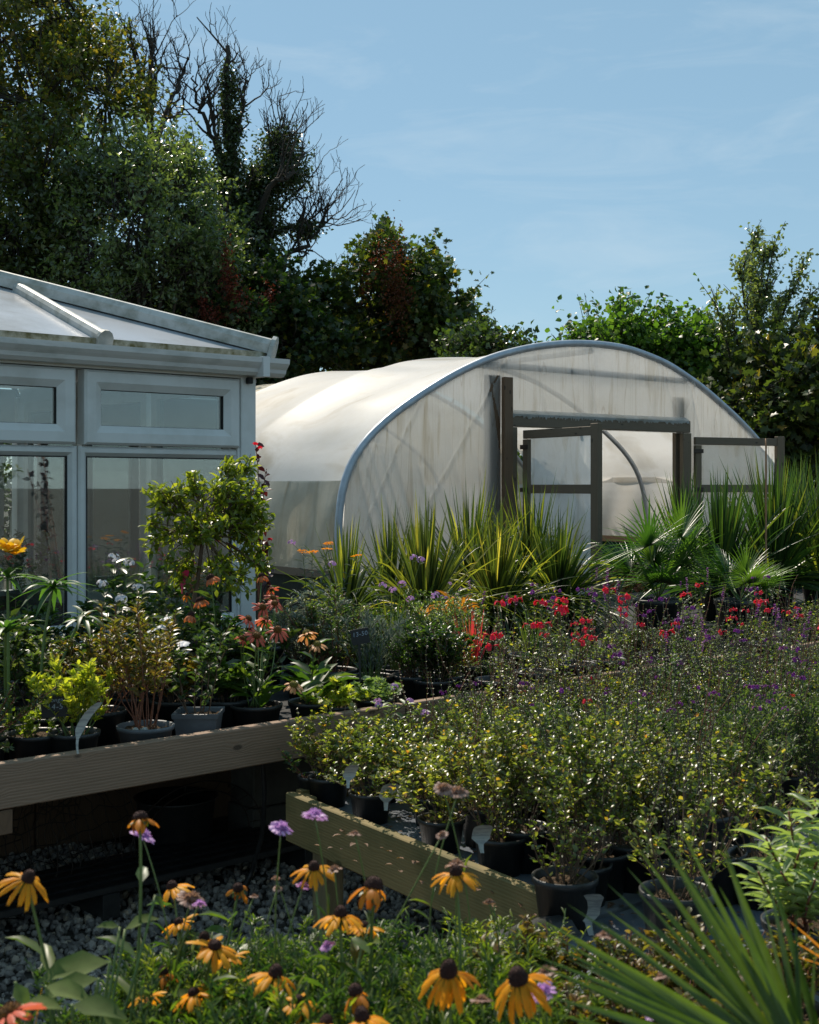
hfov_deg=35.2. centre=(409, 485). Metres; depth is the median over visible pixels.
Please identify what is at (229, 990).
feathery plant
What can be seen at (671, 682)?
flowering salvia
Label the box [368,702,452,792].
salvia
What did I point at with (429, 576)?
sword leaf clump
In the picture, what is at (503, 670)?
potted shrub
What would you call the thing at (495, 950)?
sedum
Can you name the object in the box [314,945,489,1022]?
feathery plant
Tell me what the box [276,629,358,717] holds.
coneflower
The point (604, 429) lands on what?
polytunnel
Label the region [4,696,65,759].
golden shrub
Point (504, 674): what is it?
spent salvia
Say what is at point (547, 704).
salvia
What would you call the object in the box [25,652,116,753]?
golden shrub
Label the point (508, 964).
feathery plant
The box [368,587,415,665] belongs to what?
iris
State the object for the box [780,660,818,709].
salvia
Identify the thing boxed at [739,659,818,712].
salvia
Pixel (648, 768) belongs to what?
salvia
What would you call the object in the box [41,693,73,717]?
price sign
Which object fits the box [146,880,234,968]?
black eyed susan
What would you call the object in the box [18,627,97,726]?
potted shrub
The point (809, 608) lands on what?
potted shrub
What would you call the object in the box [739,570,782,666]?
flowering salvia
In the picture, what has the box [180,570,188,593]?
plant label
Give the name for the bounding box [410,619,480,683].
green shrub
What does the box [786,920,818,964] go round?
grass clump
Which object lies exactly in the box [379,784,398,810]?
plant label
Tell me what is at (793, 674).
salvia
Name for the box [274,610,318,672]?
potted shrub
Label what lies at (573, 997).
sedum
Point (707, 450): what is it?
door
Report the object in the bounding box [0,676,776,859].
board wall
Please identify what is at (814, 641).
salvia
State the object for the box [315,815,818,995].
fallen leaves
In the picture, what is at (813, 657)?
salvia
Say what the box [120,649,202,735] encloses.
potted shrub
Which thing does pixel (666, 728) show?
salvia
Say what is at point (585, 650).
spent salvia
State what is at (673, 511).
cordyline
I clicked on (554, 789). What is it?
potted shrub
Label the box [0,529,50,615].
indoor plant
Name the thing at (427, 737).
spent salvia
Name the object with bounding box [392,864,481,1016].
black eyed susan
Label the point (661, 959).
sedum
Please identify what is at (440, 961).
feathery plant
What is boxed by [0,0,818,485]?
sky
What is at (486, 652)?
potted shrub
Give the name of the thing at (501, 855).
salvia
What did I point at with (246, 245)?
dark tree
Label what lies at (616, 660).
spent salvia
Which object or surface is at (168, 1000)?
feathery plant
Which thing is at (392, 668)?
lavender
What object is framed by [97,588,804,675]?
staging
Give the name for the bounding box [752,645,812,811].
spent salvia
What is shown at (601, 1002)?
feathery plant
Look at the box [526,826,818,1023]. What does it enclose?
fan palm
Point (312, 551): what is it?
yarrow
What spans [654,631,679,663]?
potted shrub
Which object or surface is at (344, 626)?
potted shrub
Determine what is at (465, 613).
potted shrub
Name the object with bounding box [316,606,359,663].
potted shrub
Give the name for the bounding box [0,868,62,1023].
black eyed susan
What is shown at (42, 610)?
potted shrub
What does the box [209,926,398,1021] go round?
feathery plant
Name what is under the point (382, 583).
wispy flower
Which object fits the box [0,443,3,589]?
back window
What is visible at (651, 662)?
salvia
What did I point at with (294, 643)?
silver shrub
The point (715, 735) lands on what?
salvia
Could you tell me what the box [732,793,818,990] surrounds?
willow leaved plant
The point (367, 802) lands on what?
salvia
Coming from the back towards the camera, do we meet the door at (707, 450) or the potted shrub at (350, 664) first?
the door at (707, 450)
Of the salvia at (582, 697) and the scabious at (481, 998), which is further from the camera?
the salvia at (582, 697)
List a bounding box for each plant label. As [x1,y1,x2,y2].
[75,702,101,753]
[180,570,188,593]
[343,765,358,787]
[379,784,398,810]
[472,825,492,852]
[583,894,603,935]
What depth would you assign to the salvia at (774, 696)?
4.22 m
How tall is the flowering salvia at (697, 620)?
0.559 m
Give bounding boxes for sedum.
[464,941,580,1006]
[478,914,589,982]
[496,980,615,1023]
[521,927,641,1007]
[523,983,649,1023]
[578,964,696,1021]
[596,922,691,1008]
[634,942,749,1007]
[656,906,770,1001]
[694,981,808,1022]
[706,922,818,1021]
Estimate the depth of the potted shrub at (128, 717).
4.93 m
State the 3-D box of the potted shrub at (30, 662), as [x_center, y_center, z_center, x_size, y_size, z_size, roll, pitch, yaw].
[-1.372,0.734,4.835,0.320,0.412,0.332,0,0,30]
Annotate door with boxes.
[520,423,601,597]
[694,436,784,548]
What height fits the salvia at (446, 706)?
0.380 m
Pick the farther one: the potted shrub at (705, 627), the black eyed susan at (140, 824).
the potted shrub at (705, 627)
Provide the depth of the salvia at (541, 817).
4.17 m
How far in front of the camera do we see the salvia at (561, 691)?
3.95 m
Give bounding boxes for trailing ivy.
[300,675,372,714]
[333,675,403,708]
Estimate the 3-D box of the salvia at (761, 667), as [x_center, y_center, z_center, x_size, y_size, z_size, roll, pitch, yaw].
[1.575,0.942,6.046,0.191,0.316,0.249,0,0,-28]
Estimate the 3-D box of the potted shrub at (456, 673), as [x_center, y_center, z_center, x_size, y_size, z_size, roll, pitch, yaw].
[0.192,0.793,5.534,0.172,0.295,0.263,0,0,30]
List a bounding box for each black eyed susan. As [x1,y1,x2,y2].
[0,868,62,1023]
[95,810,158,1023]
[128,930,261,1023]
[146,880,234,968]
[199,882,254,980]
[243,963,388,1023]
[288,860,385,1013]
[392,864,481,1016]
[418,958,479,1023]
[495,964,552,1023]
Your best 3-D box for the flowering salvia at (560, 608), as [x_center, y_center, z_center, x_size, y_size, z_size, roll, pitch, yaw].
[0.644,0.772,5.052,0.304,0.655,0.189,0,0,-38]
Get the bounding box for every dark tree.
[0,209,321,358]
[787,316,818,498]
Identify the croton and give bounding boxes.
[419,590,481,623]
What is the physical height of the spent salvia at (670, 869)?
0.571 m
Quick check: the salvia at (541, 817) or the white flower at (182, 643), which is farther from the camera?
the white flower at (182, 643)
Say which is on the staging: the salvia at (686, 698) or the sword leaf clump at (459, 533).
the sword leaf clump at (459, 533)
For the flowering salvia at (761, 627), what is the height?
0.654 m
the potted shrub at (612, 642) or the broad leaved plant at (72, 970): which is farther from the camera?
the potted shrub at (612, 642)
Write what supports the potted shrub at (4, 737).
on the display bench at (46, 778)
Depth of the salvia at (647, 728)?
3.84 m
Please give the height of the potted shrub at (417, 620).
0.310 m
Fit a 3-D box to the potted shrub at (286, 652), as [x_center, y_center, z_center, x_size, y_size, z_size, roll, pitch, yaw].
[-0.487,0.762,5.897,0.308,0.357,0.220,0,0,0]
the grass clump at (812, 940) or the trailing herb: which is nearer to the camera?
the grass clump at (812, 940)
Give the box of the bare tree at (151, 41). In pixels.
[111,0,206,283]
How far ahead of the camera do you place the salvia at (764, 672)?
5.80 m
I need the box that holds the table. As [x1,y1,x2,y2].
[0,610,62,623]
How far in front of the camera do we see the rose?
6.03 m
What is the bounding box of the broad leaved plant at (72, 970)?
[13,895,163,1023]
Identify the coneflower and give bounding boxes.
[182,573,240,705]
[227,572,288,726]
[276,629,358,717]
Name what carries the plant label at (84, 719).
in the golden shrub at (89, 682)
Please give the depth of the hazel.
18.43 m
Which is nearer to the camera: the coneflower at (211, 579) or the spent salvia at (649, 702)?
the spent salvia at (649, 702)
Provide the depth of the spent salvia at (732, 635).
5.48 m
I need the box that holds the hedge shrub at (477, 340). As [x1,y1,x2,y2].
[422,316,550,357]
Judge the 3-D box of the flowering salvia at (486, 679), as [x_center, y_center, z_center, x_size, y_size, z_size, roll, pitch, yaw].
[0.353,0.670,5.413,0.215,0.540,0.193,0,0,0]
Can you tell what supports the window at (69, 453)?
in the conservatory
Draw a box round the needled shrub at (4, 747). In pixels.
[0,679,60,760]
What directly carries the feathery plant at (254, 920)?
on the display bench at (633, 921)
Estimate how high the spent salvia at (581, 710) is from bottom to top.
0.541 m
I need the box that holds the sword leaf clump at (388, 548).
[295,496,457,619]
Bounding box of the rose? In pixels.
[234,442,283,684]
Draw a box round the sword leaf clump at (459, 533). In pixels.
[370,462,581,632]
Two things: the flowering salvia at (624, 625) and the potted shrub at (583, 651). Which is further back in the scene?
the potted shrub at (583, 651)
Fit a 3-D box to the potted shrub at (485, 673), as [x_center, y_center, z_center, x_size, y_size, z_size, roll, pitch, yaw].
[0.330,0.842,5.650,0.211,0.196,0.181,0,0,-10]
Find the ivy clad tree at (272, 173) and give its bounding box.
[142,2,375,270]
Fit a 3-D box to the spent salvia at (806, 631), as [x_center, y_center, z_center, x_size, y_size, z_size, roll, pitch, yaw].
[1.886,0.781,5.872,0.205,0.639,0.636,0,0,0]
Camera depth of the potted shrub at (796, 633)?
7.25 m
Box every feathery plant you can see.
[0,943,188,1023]
[41,960,191,1023]
[67,938,237,1023]
[84,985,270,1023]
[108,932,266,1009]
[112,935,273,1023]
[130,922,269,993]
[132,972,304,1023]
[162,939,347,1023]
[163,911,348,973]
[180,909,337,989]
[199,958,378,1023]
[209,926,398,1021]
[240,935,422,1023]
[263,924,407,1012]
[264,977,448,1023]
[302,969,502,1023]
[313,918,470,1002]
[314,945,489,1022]
[344,909,506,992]
[372,929,545,1023]
[386,944,571,1023]
[392,929,537,1023]
[402,937,582,1023]
[431,923,564,981]
[439,905,591,989]
[451,935,605,1023]
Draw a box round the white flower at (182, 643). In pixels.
[141,613,193,696]
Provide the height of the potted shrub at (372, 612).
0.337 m
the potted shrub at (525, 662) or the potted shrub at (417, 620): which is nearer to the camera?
the potted shrub at (525, 662)
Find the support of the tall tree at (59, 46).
on the ground at (218, 823)
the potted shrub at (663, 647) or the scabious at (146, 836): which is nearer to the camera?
the scabious at (146, 836)
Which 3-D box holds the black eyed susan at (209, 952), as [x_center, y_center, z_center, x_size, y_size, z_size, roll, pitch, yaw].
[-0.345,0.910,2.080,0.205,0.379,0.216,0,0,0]
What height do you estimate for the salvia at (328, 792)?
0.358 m
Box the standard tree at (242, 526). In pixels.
[138,454,275,666]
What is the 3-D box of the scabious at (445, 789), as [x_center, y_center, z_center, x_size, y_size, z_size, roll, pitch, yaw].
[0.094,0.803,2.188,0.188,0.594,0.147,0,0,36]
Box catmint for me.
[359,683,429,720]
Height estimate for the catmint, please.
0.365 m
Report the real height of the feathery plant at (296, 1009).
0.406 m
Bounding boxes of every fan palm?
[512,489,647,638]
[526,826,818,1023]
[589,490,723,639]
[696,540,798,639]
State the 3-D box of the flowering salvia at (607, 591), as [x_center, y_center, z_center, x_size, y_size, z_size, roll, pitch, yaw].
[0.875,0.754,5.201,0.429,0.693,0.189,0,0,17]
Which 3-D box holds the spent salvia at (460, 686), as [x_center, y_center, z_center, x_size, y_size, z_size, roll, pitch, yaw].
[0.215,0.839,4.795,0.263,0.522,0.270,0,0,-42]
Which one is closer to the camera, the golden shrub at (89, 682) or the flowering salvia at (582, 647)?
the golden shrub at (89, 682)
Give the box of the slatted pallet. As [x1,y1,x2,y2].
[0,824,312,920]
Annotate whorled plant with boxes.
[0,536,44,760]
[13,572,110,727]
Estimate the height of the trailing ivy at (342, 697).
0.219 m
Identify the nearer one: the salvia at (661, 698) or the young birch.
the salvia at (661, 698)
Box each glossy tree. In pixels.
[32,94,276,338]
[160,180,288,374]
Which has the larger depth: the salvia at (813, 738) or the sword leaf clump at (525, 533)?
the sword leaf clump at (525, 533)
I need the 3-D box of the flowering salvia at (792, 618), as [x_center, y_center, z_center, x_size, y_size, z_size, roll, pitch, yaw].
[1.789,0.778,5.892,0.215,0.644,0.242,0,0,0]
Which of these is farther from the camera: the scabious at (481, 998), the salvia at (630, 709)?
the salvia at (630, 709)
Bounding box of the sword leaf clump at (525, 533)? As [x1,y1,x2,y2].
[464,462,634,625]
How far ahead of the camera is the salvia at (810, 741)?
4.22 m
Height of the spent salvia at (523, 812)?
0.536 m
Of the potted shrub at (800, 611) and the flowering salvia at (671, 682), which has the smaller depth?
the flowering salvia at (671, 682)
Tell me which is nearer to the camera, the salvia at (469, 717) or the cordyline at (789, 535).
the salvia at (469, 717)
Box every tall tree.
[0,0,185,277]
[0,53,156,396]
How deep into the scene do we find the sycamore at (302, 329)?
21.06 m
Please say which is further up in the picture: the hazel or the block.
the hazel
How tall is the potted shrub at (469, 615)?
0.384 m
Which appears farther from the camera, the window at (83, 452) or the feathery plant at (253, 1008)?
the window at (83, 452)
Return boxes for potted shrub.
[0,596,59,689]
[0,608,54,702]
[0,627,87,715]
[0,631,27,716]
[0,694,7,742]
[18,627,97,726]
[25,601,120,683]
[54,618,137,725]
[76,561,196,683]
[96,623,179,721]
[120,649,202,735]
[123,592,193,691]
[128,576,228,654]
[148,601,232,690]
[184,600,282,640]
[201,623,265,691]
[201,656,257,728]
[220,627,300,698]
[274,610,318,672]
[278,617,332,664]
[302,616,350,665]
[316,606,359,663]
[334,620,362,672]
[337,602,370,662]
[347,606,417,671]
[362,605,404,649]
[382,599,421,626]
[393,620,470,699]
[398,587,465,616]
[406,616,437,664]
[408,615,445,631]
[419,596,486,632]
[436,641,476,694]
[437,604,488,642]
[464,655,508,690]
[476,632,503,661]
[484,663,513,675]
[493,600,575,668]
[495,634,525,674]
[511,689,665,906]
[517,652,547,667]
[525,793,613,932]
[542,629,573,677]
[547,654,565,679]
[566,640,603,660]
[568,745,674,893]
[576,636,599,654]
[603,634,622,655]
[614,763,757,955]
[618,626,659,668]
[643,627,660,657]
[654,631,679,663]
[654,723,767,906]
[665,614,696,655]
[675,635,702,654]
[693,735,818,910]
[694,629,720,654]
[699,621,725,651]
[725,624,756,651]
[731,620,755,645]
[744,620,774,640]
[780,606,807,639]
[782,622,809,643]
[794,610,818,642]
[800,599,818,635]
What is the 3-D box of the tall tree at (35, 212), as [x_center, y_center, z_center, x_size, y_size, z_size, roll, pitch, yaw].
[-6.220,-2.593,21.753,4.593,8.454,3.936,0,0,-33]
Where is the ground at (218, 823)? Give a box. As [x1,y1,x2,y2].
[0,489,793,1023]
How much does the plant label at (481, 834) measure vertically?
0.075 m
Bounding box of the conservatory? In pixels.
[0,270,289,688]
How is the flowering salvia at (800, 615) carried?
on the display bench at (406, 843)
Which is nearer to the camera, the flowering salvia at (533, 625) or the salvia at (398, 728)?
the salvia at (398, 728)
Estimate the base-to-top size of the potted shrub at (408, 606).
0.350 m
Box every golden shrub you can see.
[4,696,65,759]
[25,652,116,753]
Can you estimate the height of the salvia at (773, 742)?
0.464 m
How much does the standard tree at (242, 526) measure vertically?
1.083 m
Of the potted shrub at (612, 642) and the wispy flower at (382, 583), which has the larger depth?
the potted shrub at (612, 642)
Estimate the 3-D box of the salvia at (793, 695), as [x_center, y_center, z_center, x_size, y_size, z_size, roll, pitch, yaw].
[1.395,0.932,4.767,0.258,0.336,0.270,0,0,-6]
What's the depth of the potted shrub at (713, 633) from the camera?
6.69 m
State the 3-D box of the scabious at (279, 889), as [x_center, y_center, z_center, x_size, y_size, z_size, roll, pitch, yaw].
[-0.253,0.882,2.200,0.162,0.435,0.147,0,0,0]
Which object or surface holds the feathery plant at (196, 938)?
on the display bench at (633, 921)
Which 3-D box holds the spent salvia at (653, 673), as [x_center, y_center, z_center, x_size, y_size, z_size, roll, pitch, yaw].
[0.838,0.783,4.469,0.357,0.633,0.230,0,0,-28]
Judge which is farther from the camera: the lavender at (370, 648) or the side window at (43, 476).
the side window at (43, 476)
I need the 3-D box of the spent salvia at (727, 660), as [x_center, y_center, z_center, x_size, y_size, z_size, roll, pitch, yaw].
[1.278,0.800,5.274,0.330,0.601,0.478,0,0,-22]
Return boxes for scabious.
[130,828,182,996]
[171,890,206,1014]
[221,875,304,1003]
[268,808,336,1012]
[320,830,448,1014]
[411,782,512,983]
[470,964,556,1023]
[596,930,743,1022]
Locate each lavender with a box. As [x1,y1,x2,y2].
[331,608,407,691]
[373,609,435,698]
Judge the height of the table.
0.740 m
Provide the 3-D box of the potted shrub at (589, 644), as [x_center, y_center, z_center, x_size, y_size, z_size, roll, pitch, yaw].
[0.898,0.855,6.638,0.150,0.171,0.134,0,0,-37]
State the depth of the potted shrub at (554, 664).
5.82 m
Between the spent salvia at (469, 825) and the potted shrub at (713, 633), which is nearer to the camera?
the spent salvia at (469, 825)
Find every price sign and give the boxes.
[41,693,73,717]
[350,627,369,681]
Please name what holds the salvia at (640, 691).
on the display bench at (406, 843)
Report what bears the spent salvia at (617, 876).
on the display bench at (406, 843)
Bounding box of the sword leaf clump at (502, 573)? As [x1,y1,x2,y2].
[438,500,601,644]
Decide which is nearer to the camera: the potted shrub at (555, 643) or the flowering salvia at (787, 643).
the flowering salvia at (787, 643)
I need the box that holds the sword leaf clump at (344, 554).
[264,516,403,642]
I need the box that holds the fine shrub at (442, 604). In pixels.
[407,582,481,655]
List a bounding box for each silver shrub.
[263,578,384,698]
[277,583,369,690]
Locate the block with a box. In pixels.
[228,754,330,830]
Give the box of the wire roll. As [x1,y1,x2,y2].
[0,827,31,919]
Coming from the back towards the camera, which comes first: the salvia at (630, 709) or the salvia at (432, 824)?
the salvia at (630, 709)
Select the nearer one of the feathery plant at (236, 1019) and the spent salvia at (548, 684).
the feathery plant at (236, 1019)
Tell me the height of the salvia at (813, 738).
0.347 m
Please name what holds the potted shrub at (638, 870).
on the display bench at (406, 843)
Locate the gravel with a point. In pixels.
(67, 945)
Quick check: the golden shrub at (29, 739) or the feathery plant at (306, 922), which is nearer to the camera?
the feathery plant at (306, 922)
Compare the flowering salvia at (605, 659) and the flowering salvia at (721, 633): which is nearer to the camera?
the flowering salvia at (721, 633)
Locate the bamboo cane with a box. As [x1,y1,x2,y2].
[765,438,766,625]
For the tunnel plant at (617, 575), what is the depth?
14.58 m
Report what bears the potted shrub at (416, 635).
on the display bench at (46, 778)
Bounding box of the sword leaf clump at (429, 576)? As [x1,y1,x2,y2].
[344,484,529,641]
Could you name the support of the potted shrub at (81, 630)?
on the display bench at (46, 778)
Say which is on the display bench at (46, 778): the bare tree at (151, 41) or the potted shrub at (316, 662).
the potted shrub at (316, 662)
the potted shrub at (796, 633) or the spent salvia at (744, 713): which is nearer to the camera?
the spent salvia at (744, 713)
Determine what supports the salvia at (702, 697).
on the display bench at (406, 843)
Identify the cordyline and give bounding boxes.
[611,466,753,604]
[628,462,818,621]
[676,446,818,617]
[739,454,818,610]
[742,453,816,565]
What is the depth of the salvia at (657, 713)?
4.26 m
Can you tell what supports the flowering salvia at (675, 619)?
on the display bench at (406, 843)
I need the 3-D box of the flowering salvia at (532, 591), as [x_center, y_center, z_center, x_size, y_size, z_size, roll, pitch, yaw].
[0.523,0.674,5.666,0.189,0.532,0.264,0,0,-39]
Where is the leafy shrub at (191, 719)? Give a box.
[124,619,240,734]
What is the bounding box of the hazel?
[533,272,774,536]
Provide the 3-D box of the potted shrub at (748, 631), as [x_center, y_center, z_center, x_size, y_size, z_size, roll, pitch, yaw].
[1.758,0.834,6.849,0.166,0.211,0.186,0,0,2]
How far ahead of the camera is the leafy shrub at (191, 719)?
4.63 m
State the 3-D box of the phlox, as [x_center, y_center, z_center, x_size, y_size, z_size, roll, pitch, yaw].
[-1.182,0.609,5.204,0.240,0.662,0.336,0,0,19]
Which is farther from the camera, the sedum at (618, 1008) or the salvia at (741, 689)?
the salvia at (741, 689)
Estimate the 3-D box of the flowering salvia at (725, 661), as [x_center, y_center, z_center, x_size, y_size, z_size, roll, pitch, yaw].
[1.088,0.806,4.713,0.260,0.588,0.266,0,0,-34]
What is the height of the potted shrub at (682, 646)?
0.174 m
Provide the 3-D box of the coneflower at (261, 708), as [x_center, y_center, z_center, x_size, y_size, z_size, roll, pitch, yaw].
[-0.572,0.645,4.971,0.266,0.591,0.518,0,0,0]
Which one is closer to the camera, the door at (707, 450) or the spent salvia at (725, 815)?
the spent salvia at (725, 815)
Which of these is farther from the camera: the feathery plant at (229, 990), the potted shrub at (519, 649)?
the potted shrub at (519, 649)
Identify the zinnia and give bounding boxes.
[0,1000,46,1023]
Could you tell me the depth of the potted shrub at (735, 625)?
7.49 m
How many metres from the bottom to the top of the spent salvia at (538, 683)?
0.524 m
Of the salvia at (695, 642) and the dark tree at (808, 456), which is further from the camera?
the dark tree at (808, 456)
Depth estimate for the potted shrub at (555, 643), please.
6.32 m
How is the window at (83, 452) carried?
in the conservatory
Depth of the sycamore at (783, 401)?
17.14 m
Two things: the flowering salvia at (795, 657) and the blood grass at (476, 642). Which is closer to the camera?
the flowering salvia at (795, 657)
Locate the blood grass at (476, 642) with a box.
[447,610,495,691]
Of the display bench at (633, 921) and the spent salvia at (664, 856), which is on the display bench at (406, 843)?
the spent salvia at (664, 856)
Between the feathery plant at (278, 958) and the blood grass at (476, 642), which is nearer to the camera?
the feathery plant at (278, 958)
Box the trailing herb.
[279,741,345,794]
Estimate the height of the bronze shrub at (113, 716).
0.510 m
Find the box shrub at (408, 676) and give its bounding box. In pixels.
[379,617,453,702]
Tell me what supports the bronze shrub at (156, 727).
on the display bench at (46, 778)
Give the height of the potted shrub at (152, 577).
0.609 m
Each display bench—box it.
[0,609,818,835]
[286,777,818,955]
[448,845,818,1001]
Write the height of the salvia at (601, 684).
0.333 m
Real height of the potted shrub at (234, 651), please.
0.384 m
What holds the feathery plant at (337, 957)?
on the display bench at (633, 921)
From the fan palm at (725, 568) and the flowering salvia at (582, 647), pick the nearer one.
the flowering salvia at (582, 647)
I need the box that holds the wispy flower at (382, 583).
[288,540,438,648]
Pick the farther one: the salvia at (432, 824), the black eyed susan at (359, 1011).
the salvia at (432, 824)
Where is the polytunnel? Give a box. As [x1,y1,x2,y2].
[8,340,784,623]
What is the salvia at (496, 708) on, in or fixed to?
on the display bench at (406, 843)
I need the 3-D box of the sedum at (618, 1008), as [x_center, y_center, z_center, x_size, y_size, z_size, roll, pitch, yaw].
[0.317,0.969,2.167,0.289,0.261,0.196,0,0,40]
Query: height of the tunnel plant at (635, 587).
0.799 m
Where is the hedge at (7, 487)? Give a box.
[4,443,816,559]
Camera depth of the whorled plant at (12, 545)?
4.39 m
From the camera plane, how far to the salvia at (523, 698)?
4.64 m
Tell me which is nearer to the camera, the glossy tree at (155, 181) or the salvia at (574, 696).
the salvia at (574, 696)
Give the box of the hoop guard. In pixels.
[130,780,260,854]
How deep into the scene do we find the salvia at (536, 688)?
5.07 m
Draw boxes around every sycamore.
[152,227,384,385]
[274,200,510,379]
[697,295,818,483]
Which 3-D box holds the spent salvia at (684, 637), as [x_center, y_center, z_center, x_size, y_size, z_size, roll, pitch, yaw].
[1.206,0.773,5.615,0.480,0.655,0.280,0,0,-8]
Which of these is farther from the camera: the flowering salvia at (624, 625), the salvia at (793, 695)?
the flowering salvia at (624, 625)
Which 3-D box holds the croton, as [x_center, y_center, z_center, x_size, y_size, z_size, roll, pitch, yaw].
[0.195,0.739,6.564,0.344,0.401,0.331,0,0,0]
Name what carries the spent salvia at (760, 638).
on the display bench at (406, 843)
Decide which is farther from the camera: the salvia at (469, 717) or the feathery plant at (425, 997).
the salvia at (469, 717)
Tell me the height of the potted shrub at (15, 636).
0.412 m
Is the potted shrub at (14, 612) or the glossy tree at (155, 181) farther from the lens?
the glossy tree at (155, 181)
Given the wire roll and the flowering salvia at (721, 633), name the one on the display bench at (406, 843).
the flowering salvia at (721, 633)
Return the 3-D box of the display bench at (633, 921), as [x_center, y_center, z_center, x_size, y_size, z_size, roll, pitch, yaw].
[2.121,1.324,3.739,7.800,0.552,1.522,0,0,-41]
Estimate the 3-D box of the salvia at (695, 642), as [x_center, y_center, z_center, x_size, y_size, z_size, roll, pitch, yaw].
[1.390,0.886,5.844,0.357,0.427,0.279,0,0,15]
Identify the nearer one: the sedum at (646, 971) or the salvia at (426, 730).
the sedum at (646, 971)
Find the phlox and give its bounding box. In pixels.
[88,553,157,692]
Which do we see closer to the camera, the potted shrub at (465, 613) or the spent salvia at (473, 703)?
the spent salvia at (473, 703)
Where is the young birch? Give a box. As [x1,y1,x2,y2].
[700,219,818,391]
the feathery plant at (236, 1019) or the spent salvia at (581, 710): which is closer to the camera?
the feathery plant at (236, 1019)
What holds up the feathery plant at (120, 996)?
on the display bench at (633, 921)
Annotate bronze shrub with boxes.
[39,602,178,746]
[90,591,182,742]
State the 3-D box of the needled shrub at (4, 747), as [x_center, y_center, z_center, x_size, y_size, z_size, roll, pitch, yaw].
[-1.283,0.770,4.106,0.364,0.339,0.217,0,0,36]
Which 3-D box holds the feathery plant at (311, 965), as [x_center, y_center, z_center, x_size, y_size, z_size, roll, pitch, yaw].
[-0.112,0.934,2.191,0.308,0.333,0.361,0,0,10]
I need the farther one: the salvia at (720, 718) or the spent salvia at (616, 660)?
the spent salvia at (616, 660)
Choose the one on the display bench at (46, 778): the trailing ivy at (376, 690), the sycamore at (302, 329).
the trailing ivy at (376, 690)
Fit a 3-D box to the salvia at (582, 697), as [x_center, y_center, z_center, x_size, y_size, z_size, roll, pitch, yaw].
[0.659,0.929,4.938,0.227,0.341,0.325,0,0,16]
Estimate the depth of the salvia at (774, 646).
6.05 m
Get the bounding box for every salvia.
[286,699,384,807]
[317,716,429,824]
[336,709,419,803]
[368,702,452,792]
[378,726,478,825]
[378,737,491,853]
[379,715,465,790]
[391,662,478,797]
[421,678,602,877]
[425,645,496,783]
[429,681,486,740]
[430,605,539,714]
[432,689,494,798]
[440,707,557,818]
[448,696,538,847]
[453,684,571,873]
[464,648,534,798]
[468,580,518,705]
[470,690,517,740]
[471,685,553,752]
[480,680,580,821]
[482,617,591,709]
[485,658,570,819]
[493,596,546,710]
[501,579,560,684]
[502,669,564,712]
[510,657,604,808]
[511,612,563,707]
[515,601,680,709]
[517,690,582,722]
[519,695,585,756]
[523,596,568,702]
[524,676,659,829]
[524,686,619,821]
[525,670,696,900]
[527,596,637,699]
[528,677,640,865]
[536,676,613,712]
[537,602,600,708]
[544,639,644,783]
[546,585,597,676]
[548,674,624,831]
[551,668,717,879]
[561,609,614,725]
[562,682,608,716]
[566,668,655,718]
[570,586,679,696]
[575,602,666,705]
[578,664,672,832]
[582,599,649,681]
[582,698,744,837]
[586,676,626,707]
[587,568,626,671]
[588,687,668,745]
[600,656,673,705]
[606,718,694,832]
[607,589,670,695]
[607,625,706,720]
[613,598,667,687]
[615,681,717,836]
[616,691,650,729]
[621,690,716,883]
[624,618,711,756]
[624,688,695,717]
[625,692,692,795]
[631,603,686,707]
[631,653,722,798]
[637,653,707,692]
[639,662,728,725]
[640,585,744,688]
[647,597,695,692]
[648,685,754,806]
[649,648,778,843]
[656,651,725,700]
[661,612,707,720]
[662,660,745,712]
[665,608,791,711]
[668,627,742,774]
[675,568,723,679]
[679,623,758,769]
[679,634,756,694]
[680,591,753,700]
[685,594,750,686]
[687,654,792,811]
[688,583,737,705]
[690,702,746,798]
[695,585,805,708]
[696,689,807,844]
[702,674,769,710]
[708,591,768,693]
[708,681,817,781]
[715,684,805,835]
[716,671,786,711]
[717,594,809,694]
[718,586,799,699]
[729,655,765,695]
[735,621,818,763]
[736,655,807,690]
[738,588,775,688]
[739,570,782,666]
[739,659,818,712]
[744,690,816,751]
[745,664,790,715]
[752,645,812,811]
[754,604,818,690]
[754,635,804,674]
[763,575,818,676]
[763,733,816,776]
[764,668,818,823]
[778,623,817,770]
[780,586,818,675]
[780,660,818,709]
[780,671,818,789]
[788,592,818,672]
[791,586,818,683]
[803,627,818,653]
[803,667,818,705]
[805,646,818,669]
[806,713,818,760]
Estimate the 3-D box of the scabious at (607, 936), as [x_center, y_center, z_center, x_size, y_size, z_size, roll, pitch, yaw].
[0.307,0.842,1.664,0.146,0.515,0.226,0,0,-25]
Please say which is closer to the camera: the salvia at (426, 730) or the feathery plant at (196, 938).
the feathery plant at (196, 938)
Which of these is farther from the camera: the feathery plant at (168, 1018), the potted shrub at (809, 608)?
the potted shrub at (809, 608)
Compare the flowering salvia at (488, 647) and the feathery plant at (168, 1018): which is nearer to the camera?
the feathery plant at (168, 1018)
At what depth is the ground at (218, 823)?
4.85 m
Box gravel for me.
[0,842,482,1023]
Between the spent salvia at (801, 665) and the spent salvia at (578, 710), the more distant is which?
the spent salvia at (801, 665)
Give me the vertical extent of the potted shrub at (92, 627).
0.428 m
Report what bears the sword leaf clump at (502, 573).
on the staging
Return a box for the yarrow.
[296,541,361,653]
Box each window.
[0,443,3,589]
[0,444,76,635]
[24,397,81,594]
[77,446,236,631]
[82,392,150,606]
[151,393,229,610]

